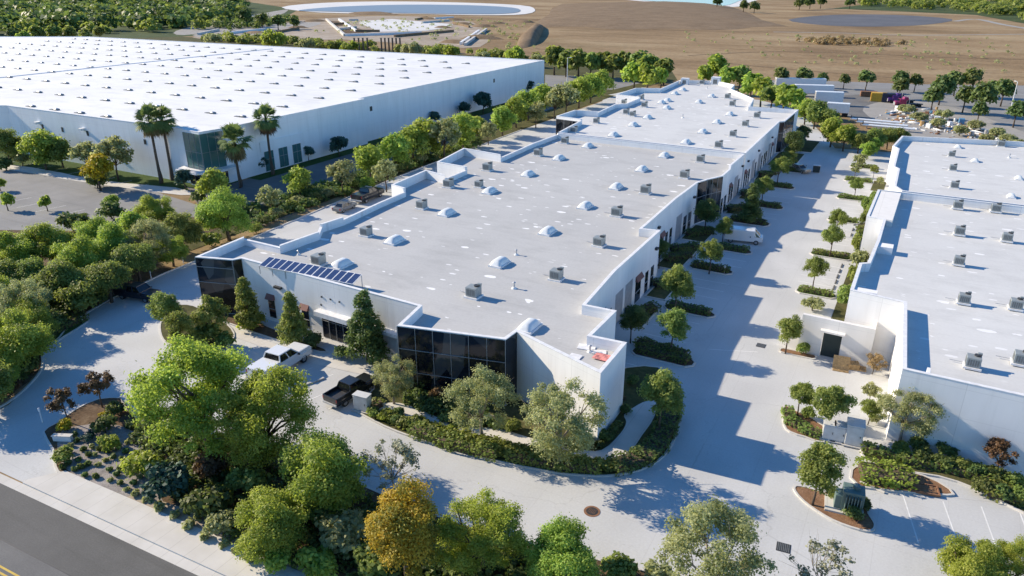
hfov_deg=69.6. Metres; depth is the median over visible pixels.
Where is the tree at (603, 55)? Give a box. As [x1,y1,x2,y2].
[597,51,610,69]
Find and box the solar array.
[259,257,362,287]
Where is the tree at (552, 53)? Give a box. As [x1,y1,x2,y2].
[542,45,564,74]
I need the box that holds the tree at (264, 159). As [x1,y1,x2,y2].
[258,157,268,167]
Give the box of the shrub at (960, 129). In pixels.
[953,125,970,135]
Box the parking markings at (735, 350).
[15,164,1023,543]
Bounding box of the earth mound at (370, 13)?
[347,11,398,14]
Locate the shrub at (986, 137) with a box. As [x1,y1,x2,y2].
[979,132,994,139]
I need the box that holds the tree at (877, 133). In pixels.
[867,127,888,142]
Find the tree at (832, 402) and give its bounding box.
[809,385,857,420]
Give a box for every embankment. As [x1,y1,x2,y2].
[282,1,534,14]
[634,0,755,6]
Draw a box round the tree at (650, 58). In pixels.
[638,53,659,65]
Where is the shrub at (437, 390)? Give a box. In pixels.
[427,385,445,396]
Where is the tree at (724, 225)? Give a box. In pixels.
[715,216,733,241]
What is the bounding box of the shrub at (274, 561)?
[252,547,291,574]
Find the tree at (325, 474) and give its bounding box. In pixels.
[270,422,372,521]
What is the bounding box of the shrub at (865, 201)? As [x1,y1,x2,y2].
[861,196,872,209]
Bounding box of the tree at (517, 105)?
[502,95,528,127]
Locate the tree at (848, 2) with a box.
[844,0,856,8]
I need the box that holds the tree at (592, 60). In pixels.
[580,52,601,72]
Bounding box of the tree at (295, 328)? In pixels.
[274,291,311,345]
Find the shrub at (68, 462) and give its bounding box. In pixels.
[64,460,71,464]
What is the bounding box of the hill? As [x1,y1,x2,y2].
[516,23,543,47]
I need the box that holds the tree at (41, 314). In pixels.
[0,293,60,332]
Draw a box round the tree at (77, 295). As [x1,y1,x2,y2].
[53,277,99,315]
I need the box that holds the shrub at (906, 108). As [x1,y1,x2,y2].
[896,104,916,111]
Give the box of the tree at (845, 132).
[827,123,857,150]
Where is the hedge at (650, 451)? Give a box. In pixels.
[605,408,681,476]
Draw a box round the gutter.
[0,474,222,575]
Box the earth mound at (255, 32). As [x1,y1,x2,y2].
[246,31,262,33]
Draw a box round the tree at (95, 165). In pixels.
[78,153,114,190]
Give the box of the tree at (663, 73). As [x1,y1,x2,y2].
[654,67,668,87]
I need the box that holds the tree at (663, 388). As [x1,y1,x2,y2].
[636,367,685,427]
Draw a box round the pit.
[342,28,367,33]
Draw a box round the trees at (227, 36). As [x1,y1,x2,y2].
[200,30,540,58]
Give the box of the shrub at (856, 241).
[851,233,862,250]
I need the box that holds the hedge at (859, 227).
[855,225,864,230]
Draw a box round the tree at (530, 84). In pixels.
[526,80,534,90]
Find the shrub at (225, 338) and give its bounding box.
[212,330,236,347]
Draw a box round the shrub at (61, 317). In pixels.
[48,310,68,325]
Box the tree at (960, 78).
[947,69,966,95]
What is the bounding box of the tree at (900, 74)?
[890,70,910,81]
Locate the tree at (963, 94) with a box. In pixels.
[955,84,977,112]
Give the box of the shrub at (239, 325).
[236,312,262,329]
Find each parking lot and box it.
[0,170,197,230]
[772,80,1023,131]
[843,95,887,129]
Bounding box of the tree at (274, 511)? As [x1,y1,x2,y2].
[231,484,309,565]
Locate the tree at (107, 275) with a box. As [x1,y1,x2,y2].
[79,259,132,302]
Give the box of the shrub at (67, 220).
[54,211,90,230]
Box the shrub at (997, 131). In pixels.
[989,126,1005,136]
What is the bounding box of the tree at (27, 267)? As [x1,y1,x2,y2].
[12,255,45,287]
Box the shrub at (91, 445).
[89,443,94,448]
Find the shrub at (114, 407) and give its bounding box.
[104,400,125,413]
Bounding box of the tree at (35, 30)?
[28,24,48,35]
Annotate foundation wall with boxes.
[197,29,219,34]
[231,28,269,33]
[277,27,299,32]
[325,18,344,35]
[338,18,356,31]
[339,26,355,29]
[345,33,383,35]
[356,30,379,31]
[384,31,421,34]
[394,30,453,36]
[422,19,449,22]
[434,16,453,18]
[452,21,469,27]
[459,30,479,44]
[464,28,486,45]
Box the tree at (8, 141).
[0,127,25,164]
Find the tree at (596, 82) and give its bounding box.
[581,73,606,102]
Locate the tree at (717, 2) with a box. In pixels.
[712,0,722,5]
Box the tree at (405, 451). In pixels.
[356,438,420,489]
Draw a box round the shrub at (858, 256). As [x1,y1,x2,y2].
[850,248,868,264]
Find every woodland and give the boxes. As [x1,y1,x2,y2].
[0,0,250,31]
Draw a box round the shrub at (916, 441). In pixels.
[907,435,931,449]
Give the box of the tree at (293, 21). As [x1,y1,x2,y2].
[289,17,299,26]
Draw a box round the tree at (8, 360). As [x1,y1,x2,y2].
[0,355,23,392]
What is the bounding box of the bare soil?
[127,495,306,573]
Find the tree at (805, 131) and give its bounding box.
[796,124,812,137]
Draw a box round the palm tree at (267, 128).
[252,102,281,174]
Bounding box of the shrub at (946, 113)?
[934,109,954,118]
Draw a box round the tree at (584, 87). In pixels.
[566,75,595,107]
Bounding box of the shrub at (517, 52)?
[505,45,524,58]
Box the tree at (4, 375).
[0,360,14,401]
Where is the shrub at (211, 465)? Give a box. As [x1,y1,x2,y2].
[192,447,238,478]
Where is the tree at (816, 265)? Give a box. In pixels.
[802,255,830,285]
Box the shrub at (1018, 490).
[1012,484,1023,503]
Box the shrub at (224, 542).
[218,538,230,549]
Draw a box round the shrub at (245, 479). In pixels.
[225,462,270,494]
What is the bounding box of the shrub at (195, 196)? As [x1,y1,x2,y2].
[189,191,206,201]
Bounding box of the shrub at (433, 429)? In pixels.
[427,426,436,432]
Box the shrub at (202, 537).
[199,531,209,540]
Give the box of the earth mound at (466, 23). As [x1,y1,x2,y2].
[453,22,473,24]
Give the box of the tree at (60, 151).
[45,138,71,167]
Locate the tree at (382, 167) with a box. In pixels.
[371,158,397,191]
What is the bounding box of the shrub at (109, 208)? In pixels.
[94,200,125,218]
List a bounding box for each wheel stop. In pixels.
[297,377,324,387]
[860,481,884,493]
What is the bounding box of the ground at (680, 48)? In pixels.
[0,0,1023,574]
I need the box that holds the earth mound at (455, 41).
[439,39,465,43]
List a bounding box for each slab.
[360,22,451,31]
[362,19,452,30]
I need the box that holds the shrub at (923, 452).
[912,445,933,461]
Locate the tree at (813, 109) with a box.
[803,99,827,128]
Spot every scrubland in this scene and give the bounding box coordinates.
[207,11,298,29]
[314,17,535,47]
[683,31,1014,71]
[796,34,907,46]
[857,0,1023,19]
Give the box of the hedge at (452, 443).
[406,420,502,462]
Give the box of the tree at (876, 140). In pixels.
[870,137,884,148]
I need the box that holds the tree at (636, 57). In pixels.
[624,50,648,66]
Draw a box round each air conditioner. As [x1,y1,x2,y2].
[309,252,327,266]
[357,225,373,237]
[415,198,428,209]
[441,177,454,188]
[460,283,483,300]
[471,179,484,188]
[481,161,493,171]
[530,147,543,156]
[544,266,564,282]
[557,136,569,143]
[569,125,577,132]
[587,234,606,247]
[592,117,599,123]
[605,205,623,217]
[622,108,629,114]
[629,110,636,116]
[634,183,651,194]
[641,101,647,107]
[674,169,689,179]
[695,154,705,162]
[709,140,723,148]
[721,93,730,98]
[728,100,735,106]
[728,129,736,136]
[741,120,748,126]
[749,111,760,118]
[942,163,957,171]
[942,180,959,188]
[943,199,963,209]
[944,254,965,266]
[945,291,971,305]
[946,150,955,156]
[946,224,965,236]
[950,352,982,371]
[980,202,1001,213]
[992,231,1013,242]
[996,139,1005,146]
[996,296,1023,311]
[996,349,1023,367]
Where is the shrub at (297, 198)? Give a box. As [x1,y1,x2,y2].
[290,195,304,202]
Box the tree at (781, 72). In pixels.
[773,66,789,77]
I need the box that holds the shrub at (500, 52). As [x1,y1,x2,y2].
[497,49,505,55]
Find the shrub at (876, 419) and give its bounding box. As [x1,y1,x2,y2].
[868,415,880,422]
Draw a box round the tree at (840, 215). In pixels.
[828,208,848,225]
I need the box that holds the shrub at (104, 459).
[101,457,109,461]
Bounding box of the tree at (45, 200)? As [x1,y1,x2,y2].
[37,195,51,210]
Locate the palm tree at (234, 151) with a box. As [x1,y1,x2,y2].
[217,122,254,187]
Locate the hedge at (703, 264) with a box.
[690,259,730,272]
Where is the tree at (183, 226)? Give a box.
[162,210,204,243]
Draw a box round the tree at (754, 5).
[749,1,760,10]
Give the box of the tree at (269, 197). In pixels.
[255,184,282,210]
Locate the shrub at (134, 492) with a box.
[130,489,139,496]
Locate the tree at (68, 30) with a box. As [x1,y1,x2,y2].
[61,25,77,35]
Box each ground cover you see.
[17,286,102,380]
[124,414,232,480]
[164,458,569,575]
[365,406,623,472]
[402,387,510,430]
[594,420,622,448]
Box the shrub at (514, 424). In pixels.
[504,416,522,431]
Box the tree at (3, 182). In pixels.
[0,178,6,190]
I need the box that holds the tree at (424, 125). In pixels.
[412,117,443,153]
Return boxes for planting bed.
[0,152,237,190]
[0,217,217,398]
[45,398,648,575]
[47,317,86,345]
[131,36,676,94]
[154,94,613,262]
[161,305,232,346]
[223,313,324,350]
[248,102,506,179]
[363,366,679,474]
[633,348,693,365]
[646,287,670,298]
[657,244,696,268]
[665,304,713,316]
[682,225,714,241]
[690,264,731,273]
[730,218,769,225]
[767,152,803,164]
[781,349,814,357]
[785,406,822,440]
[795,486,873,529]
[797,289,835,297]
[801,140,818,151]
[811,251,848,259]
[831,266,854,320]
[852,468,950,493]
[863,449,1023,510]
[871,181,885,190]
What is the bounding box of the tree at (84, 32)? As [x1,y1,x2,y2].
[77,28,91,36]
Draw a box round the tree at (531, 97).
[515,88,541,120]
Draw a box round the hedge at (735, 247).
[719,241,749,252]
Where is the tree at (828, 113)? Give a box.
[817,108,841,123]
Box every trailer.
[774,77,826,85]
[795,84,834,93]
[814,91,843,101]
[827,102,849,116]
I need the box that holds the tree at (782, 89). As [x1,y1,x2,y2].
[773,82,797,108]
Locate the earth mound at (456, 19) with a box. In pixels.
[444,18,466,20]
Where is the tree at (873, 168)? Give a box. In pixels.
[870,165,879,176]
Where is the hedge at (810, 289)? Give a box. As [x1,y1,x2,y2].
[797,284,835,296]
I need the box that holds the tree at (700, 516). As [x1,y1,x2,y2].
[653,494,778,575]
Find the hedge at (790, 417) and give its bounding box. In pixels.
[780,404,821,439]
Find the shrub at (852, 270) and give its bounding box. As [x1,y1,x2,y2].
[847,263,857,281]
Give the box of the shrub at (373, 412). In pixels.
[367,406,377,416]
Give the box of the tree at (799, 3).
[793,0,804,8]
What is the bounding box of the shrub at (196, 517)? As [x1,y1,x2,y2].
[193,513,201,521]
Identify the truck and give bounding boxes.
[113,281,161,302]
[246,342,312,377]
[322,373,376,407]
[351,186,384,202]
[887,92,914,102]
[893,96,922,107]
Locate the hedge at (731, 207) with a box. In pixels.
[724,202,744,211]
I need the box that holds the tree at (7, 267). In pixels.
[0,255,28,281]
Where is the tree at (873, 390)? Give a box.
[861,381,882,398]
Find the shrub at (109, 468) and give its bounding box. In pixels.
[105,466,113,471]
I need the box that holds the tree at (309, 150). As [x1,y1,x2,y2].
[304,146,314,160]
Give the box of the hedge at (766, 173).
[758,169,777,176]
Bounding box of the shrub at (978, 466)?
[966,462,988,474]
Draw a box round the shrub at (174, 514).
[169,509,179,518]
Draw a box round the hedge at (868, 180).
[845,175,872,182]
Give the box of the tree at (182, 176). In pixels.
[174,169,193,189]
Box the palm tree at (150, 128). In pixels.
[133,102,167,183]
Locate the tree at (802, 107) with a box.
[795,98,812,124]
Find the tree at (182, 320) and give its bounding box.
[162,310,194,342]
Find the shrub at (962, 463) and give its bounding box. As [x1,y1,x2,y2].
[951,455,974,469]
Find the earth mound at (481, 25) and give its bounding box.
[472,24,497,26]
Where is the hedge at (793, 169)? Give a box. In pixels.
[789,166,799,171]
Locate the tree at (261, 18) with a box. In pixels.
[253,12,267,27]
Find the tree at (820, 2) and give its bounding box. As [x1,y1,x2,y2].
[816,0,827,8]
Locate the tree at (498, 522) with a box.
[429,483,530,575]
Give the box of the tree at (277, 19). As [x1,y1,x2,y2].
[271,14,284,29]
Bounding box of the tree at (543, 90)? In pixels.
[530,83,551,108]
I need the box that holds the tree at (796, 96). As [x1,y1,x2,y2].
[785,88,806,108]
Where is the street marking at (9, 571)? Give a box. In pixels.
[0,565,18,575]
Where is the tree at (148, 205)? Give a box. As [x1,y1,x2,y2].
[133,193,175,221]
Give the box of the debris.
[873,108,1005,139]
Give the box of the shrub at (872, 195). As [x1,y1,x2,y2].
[869,191,876,200]
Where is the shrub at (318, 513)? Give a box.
[308,501,344,525]
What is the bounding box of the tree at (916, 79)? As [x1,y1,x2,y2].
[909,73,923,91]
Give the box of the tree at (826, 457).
[795,435,850,505]
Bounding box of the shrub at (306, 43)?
[298,38,315,47]
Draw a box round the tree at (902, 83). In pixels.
[891,77,909,92]
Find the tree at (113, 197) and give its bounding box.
[100,194,120,206]
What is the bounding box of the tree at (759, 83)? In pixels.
[751,76,773,106]
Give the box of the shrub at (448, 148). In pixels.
[441,143,453,153]
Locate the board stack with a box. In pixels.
[832,355,850,372]
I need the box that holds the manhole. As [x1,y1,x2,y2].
[584,506,599,516]
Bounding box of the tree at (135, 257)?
[107,241,158,281]
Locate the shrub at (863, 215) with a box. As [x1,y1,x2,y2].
[858,210,868,222]
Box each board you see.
[570,353,582,359]
[577,343,595,349]
[592,350,605,353]
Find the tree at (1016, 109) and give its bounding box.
[1004,100,1023,127]
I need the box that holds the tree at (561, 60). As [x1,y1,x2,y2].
[553,49,574,76]
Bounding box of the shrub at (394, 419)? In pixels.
[390,414,400,423]
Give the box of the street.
[0,483,197,575]
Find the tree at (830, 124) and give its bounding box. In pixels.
[819,115,843,146]
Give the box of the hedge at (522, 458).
[503,448,601,475]
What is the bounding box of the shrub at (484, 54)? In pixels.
[474,51,489,56]
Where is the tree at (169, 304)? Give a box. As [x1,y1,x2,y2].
[145,291,182,323]
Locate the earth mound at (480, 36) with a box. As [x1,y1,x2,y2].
[460,34,501,38]
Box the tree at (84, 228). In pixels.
[72,214,108,241]
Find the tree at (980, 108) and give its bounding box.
[971,100,989,119]
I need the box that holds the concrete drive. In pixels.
[0,91,1023,575]
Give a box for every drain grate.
[756,343,765,347]
[776,541,790,553]
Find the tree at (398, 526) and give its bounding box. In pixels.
[357,473,441,575]
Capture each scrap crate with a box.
[925,122,933,128]
[958,118,964,123]
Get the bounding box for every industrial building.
[195,133,744,440]
[556,80,797,189]
[844,189,1023,475]
[885,136,1023,205]
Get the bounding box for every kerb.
[0,130,519,407]
[23,481,232,575]
[42,397,645,575]
[50,316,88,345]
[159,304,234,348]
[227,322,328,352]
[352,365,680,476]
[619,305,658,328]
[631,347,695,367]
[644,273,688,300]
[657,251,696,269]
[663,304,715,317]
[680,224,715,242]
[688,263,733,274]
[724,250,752,254]
[730,217,770,226]
[766,151,804,165]
[779,347,816,359]
[782,404,824,441]
[793,485,875,532]
[795,288,836,299]
[810,251,851,260]
[850,466,954,496]
[860,446,1023,513]
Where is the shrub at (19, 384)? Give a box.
[7,376,22,393]
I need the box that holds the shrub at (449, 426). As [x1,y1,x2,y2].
[445,423,457,429]
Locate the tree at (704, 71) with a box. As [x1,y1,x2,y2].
[697,64,713,80]
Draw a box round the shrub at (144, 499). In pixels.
[141,496,149,502]
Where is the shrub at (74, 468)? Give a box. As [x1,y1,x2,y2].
[70,466,77,471]
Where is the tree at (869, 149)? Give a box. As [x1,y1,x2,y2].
[859,141,878,159]
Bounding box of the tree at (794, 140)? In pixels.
[782,130,804,152]
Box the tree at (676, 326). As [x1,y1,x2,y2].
[654,307,691,348]
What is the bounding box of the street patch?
[0,540,68,575]
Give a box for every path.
[174,9,287,34]
[379,400,656,459]
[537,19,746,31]
[689,51,1023,59]
[730,63,893,77]
[802,32,1015,34]
[955,19,1023,28]
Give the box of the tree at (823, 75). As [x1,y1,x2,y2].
[817,72,829,80]
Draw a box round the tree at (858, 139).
[846,132,870,153]
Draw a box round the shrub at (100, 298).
[91,292,108,305]
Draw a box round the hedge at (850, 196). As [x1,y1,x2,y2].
[837,193,864,200]
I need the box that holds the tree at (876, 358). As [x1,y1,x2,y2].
[866,352,887,373]
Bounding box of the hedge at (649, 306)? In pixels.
[625,300,661,313]
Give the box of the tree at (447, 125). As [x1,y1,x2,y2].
[427,117,461,157]
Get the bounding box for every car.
[332,201,356,212]
[790,163,811,173]
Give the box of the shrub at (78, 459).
[74,456,81,461]
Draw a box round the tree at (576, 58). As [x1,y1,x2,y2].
[568,47,586,77]
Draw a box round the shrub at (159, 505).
[153,500,165,512]
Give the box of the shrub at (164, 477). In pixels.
[139,457,191,503]
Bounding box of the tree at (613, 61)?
[602,52,624,79]
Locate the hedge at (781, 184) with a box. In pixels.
[769,180,792,187]
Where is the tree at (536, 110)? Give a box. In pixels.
[528,100,546,127]
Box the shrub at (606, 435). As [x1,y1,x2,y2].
[598,428,613,441]
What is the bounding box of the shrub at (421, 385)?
[413,381,424,388]
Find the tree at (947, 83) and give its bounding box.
[928,74,957,104]
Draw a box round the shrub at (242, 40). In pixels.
[236,36,248,44]
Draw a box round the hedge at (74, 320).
[45,311,89,336]
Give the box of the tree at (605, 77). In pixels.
[594,69,616,95]
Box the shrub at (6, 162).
[0,156,13,169]
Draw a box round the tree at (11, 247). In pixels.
[0,229,39,262]
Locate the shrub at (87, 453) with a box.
[84,451,91,456]
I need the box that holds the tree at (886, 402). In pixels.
[874,386,949,440]
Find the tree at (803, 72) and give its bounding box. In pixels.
[795,66,813,77]
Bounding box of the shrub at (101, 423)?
[89,413,117,432]
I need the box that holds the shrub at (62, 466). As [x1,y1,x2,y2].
[59,463,66,469]
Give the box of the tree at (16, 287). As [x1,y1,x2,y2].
[0,277,54,315]
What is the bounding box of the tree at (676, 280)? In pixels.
[657,263,695,306]
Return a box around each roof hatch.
[681,78,689,84]
[711,76,720,84]
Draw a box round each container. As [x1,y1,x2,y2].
[860,91,876,96]
[870,92,886,101]
[881,93,903,102]
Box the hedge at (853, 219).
[829,215,858,222]
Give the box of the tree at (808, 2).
[804,0,815,8]
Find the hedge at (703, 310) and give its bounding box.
[665,299,712,315]
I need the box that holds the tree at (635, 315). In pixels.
[619,305,648,342]
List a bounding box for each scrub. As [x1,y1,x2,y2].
[0,0,296,38]
[832,1,1023,22]
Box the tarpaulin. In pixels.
[592,352,610,360]
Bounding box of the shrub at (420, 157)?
[413,154,427,160]
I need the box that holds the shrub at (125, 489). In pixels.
[122,486,130,491]
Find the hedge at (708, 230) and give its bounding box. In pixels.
[684,225,716,237]
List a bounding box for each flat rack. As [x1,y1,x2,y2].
[850,115,900,124]
[856,118,907,126]
[862,121,914,131]
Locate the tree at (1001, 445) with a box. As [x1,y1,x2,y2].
[982,436,1019,467]
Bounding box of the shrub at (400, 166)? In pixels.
[395,162,404,171]
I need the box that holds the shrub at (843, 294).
[836,284,851,307]
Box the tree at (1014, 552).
[995,534,1023,575]
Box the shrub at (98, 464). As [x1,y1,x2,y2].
[93,461,101,466]
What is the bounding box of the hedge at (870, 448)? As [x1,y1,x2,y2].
[859,440,994,480]
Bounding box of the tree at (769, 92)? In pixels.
[759,85,779,107]
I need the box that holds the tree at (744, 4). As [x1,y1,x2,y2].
[739,0,749,11]
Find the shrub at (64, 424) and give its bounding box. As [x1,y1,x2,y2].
[55,417,73,431]
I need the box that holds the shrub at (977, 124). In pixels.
[967,119,985,129]
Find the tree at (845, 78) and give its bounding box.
[838,73,850,88]
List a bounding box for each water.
[299,5,519,13]
[645,0,739,5]
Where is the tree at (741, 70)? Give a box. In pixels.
[730,64,751,91]
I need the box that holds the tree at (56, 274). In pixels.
[27,257,85,297]
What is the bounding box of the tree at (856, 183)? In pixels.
[848,177,864,195]
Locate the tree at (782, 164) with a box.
[769,156,792,182]
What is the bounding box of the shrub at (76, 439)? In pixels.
[73,436,80,442]
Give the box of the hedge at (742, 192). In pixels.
[738,189,761,195]
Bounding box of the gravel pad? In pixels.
[789,14,951,26]
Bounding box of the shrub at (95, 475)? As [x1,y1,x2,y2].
[92,472,99,478]
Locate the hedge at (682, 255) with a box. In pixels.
[662,248,695,261]
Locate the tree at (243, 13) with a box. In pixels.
[234,7,251,21]
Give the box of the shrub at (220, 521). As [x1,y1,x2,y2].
[202,508,235,535]
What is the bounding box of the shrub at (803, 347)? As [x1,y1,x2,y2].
[796,342,810,352]
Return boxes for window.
[182,132,203,169]
[190,175,201,183]
[195,258,239,313]
[199,131,226,169]
[233,259,244,311]
[264,150,274,171]
[268,300,276,317]
[278,146,288,166]
[292,143,302,163]
[302,310,310,328]
[397,327,505,405]
[506,333,516,404]
[556,119,576,133]
[634,281,640,303]
[644,270,648,292]
[649,265,653,287]
[669,228,671,243]
[682,215,686,233]
[687,211,691,227]
[694,180,707,223]
[706,177,722,213]
[723,194,726,211]
[776,122,784,151]
[781,114,794,150]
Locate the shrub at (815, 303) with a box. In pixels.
[800,296,825,309]
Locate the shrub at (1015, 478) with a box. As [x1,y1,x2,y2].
[1001,469,1023,486]
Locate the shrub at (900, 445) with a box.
[889,439,910,454]
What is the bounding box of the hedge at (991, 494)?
[983,478,1023,506]
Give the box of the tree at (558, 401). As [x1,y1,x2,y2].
[520,376,609,468]
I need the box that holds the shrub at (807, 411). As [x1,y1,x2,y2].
[799,406,816,417]
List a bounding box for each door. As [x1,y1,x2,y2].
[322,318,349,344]
[615,288,622,323]
[624,279,632,314]
[674,213,681,241]
[732,175,737,198]
[750,159,754,180]
[757,152,761,172]
[767,143,770,161]
[772,137,776,155]
[820,333,841,357]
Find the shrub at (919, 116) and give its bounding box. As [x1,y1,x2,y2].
[909,111,928,120]
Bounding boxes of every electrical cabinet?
[352,390,371,413]
[819,418,836,442]
[830,421,846,444]
[842,417,865,448]
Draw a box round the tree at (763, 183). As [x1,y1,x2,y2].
[753,175,774,199]
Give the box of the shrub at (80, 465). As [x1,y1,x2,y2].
[77,463,84,468]
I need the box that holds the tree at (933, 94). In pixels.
[921,85,944,109]
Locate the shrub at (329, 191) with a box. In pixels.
[319,188,334,196]
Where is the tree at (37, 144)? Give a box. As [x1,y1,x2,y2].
[15,128,61,169]
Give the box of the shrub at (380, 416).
[376,410,391,420]
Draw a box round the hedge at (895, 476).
[852,455,919,490]
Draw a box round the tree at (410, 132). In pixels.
[398,124,431,157]
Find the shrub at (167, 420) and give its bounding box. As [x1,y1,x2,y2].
[156,406,176,429]
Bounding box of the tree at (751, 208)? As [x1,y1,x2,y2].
[736,183,764,222]
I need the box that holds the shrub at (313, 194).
[307,191,322,199]
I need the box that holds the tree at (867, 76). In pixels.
[857,69,876,90]
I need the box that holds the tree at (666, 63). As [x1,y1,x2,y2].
[653,57,674,85]
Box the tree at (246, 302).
[232,276,267,331]
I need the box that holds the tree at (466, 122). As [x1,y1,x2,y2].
[448,111,483,147]
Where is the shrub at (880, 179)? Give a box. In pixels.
[876,176,884,184]
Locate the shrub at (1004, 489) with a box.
[993,483,1016,500]
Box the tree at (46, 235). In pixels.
[22,221,75,262]
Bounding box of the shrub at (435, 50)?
[429,46,440,54]
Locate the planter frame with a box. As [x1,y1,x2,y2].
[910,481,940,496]
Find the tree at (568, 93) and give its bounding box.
[552,82,580,112]
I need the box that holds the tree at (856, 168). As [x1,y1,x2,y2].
[851,164,861,176]
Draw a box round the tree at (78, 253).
[49,235,110,272]
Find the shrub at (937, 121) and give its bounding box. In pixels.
[929,117,947,127]
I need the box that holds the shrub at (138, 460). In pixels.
[115,449,161,479]
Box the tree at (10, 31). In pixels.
[4,27,18,35]
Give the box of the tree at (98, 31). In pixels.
[92,26,105,36]
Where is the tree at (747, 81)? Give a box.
[739,71,763,96]
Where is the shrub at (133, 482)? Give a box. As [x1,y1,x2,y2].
[129,479,136,484]
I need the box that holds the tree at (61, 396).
[42,386,77,417]
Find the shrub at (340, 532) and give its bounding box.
[314,508,369,559]
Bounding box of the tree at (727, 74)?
[719,65,737,83]
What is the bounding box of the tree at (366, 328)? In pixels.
[341,288,392,365]
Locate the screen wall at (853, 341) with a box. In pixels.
[778,313,876,366]
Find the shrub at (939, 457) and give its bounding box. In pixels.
[930,453,955,467]
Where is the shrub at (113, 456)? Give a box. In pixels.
[109,452,116,459]
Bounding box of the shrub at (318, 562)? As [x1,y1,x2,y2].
[293,545,338,575]
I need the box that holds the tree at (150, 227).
[122,216,174,269]
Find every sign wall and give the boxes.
[51,433,72,441]
[120,395,139,418]
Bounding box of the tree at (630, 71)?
[620,61,640,88]
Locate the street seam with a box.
[0,539,70,575]
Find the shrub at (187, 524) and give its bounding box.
[181,517,194,529]
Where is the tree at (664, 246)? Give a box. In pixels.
[658,239,669,268]
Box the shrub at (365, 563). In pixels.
[352,543,390,575]
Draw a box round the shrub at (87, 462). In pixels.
[83,460,92,466]
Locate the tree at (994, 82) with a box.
[987,79,999,85]
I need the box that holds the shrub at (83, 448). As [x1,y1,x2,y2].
[79,445,86,451]
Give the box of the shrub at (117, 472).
[112,469,120,475]
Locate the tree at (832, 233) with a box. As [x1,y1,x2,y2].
[821,223,845,256]
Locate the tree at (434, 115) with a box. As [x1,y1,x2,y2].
[429,111,440,119]
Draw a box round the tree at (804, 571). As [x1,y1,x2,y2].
[781,531,855,575]
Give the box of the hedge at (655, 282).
[652,277,662,288]
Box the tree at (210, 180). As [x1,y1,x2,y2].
[195,167,230,194]
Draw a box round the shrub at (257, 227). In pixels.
[248,223,263,232]
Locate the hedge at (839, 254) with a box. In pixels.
[812,248,850,258]
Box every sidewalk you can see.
[2,165,190,194]
[24,471,304,575]
[231,327,372,373]
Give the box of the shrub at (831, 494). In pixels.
[825,485,838,497]
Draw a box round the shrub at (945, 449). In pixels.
[936,440,959,456]
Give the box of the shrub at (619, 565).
[599,550,643,575]
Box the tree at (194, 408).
[121,331,254,459]
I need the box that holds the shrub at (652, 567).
[643,558,677,575]
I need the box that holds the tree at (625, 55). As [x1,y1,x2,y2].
[618,50,630,70]
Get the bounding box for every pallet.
[848,360,859,366]
[856,366,865,371]
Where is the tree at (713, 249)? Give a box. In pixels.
[696,238,724,273]
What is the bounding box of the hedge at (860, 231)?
[856,229,863,234]
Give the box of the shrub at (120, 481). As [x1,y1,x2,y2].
[116,479,123,484]
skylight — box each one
[328,258,353,269]
[383,234,405,245]
[437,207,456,217]
[481,186,497,194]
[488,256,510,268]
[516,318,542,335]
[520,170,535,177]
[538,226,557,236]
[552,154,565,160]
[576,201,593,210]
[581,142,593,148]
[607,131,618,136]
[608,182,623,190]
[627,122,638,126]
[634,165,648,172]
[642,114,652,119]
[657,152,670,158]
[662,105,671,109]
[680,139,691,144]
[697,128,707,133]
[712,119,721,123]
[725,111,733,115]
[971,158,978,162]
[1007,193,1015,198]
[1014,175,1022,180]
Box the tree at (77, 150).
[67,140,95,162]
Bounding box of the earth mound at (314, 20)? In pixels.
[303,19,324,21]
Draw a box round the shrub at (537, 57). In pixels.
[531,54,543,59]
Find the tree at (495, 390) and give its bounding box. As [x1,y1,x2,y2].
[440,363,522,433]
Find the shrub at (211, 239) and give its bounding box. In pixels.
[200,233,221,245]
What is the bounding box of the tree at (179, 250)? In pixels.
[153,234,189,266]
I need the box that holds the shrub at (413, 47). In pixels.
[400,41,423,53]
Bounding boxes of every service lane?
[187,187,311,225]
[227,101,574,197]
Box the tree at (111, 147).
[89,135,133,180]
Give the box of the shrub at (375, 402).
[370,396,386,408]
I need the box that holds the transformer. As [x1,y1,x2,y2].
[824,482,865,518]
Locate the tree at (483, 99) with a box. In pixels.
[473,91,492,112]
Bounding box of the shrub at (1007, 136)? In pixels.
[997,133,1018,140]
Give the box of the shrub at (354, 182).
[347,178,358,187]
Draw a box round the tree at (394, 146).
[378,132,413,163]
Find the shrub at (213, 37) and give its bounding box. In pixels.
[202,33,221,42]
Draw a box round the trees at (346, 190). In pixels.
[202,134,482,234]
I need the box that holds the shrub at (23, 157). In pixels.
[9,153,30,165]
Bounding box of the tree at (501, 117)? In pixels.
[489,105,518,135]
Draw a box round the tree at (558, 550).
[520,512,603,575]
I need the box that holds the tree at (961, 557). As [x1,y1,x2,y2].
[932,532,1015,575]
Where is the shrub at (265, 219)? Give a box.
[256,214,271,224]
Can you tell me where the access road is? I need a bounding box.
[545,75,638,89]
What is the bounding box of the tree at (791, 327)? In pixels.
[775,314,803,353]
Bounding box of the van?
[724,225,762,244]
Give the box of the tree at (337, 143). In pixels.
[329,136,348,156]
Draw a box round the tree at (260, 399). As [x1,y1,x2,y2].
[205,362,323,471]
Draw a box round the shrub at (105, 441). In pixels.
[95,433,121,451]
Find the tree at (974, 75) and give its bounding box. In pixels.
[962,67,983,86]
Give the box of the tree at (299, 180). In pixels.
[279,165,312,193]
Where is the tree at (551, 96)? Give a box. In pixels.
[544,90,565,118]
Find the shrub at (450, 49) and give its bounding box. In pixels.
[442,44,459,54]
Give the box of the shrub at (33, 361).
[15,356,38,374]
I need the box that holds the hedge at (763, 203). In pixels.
[758,200,781,208]
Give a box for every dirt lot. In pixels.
[193,16,487,47]
[193,22,320,36]
[863,100,1023,139]
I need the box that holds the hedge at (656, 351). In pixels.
[634,342,691,364]

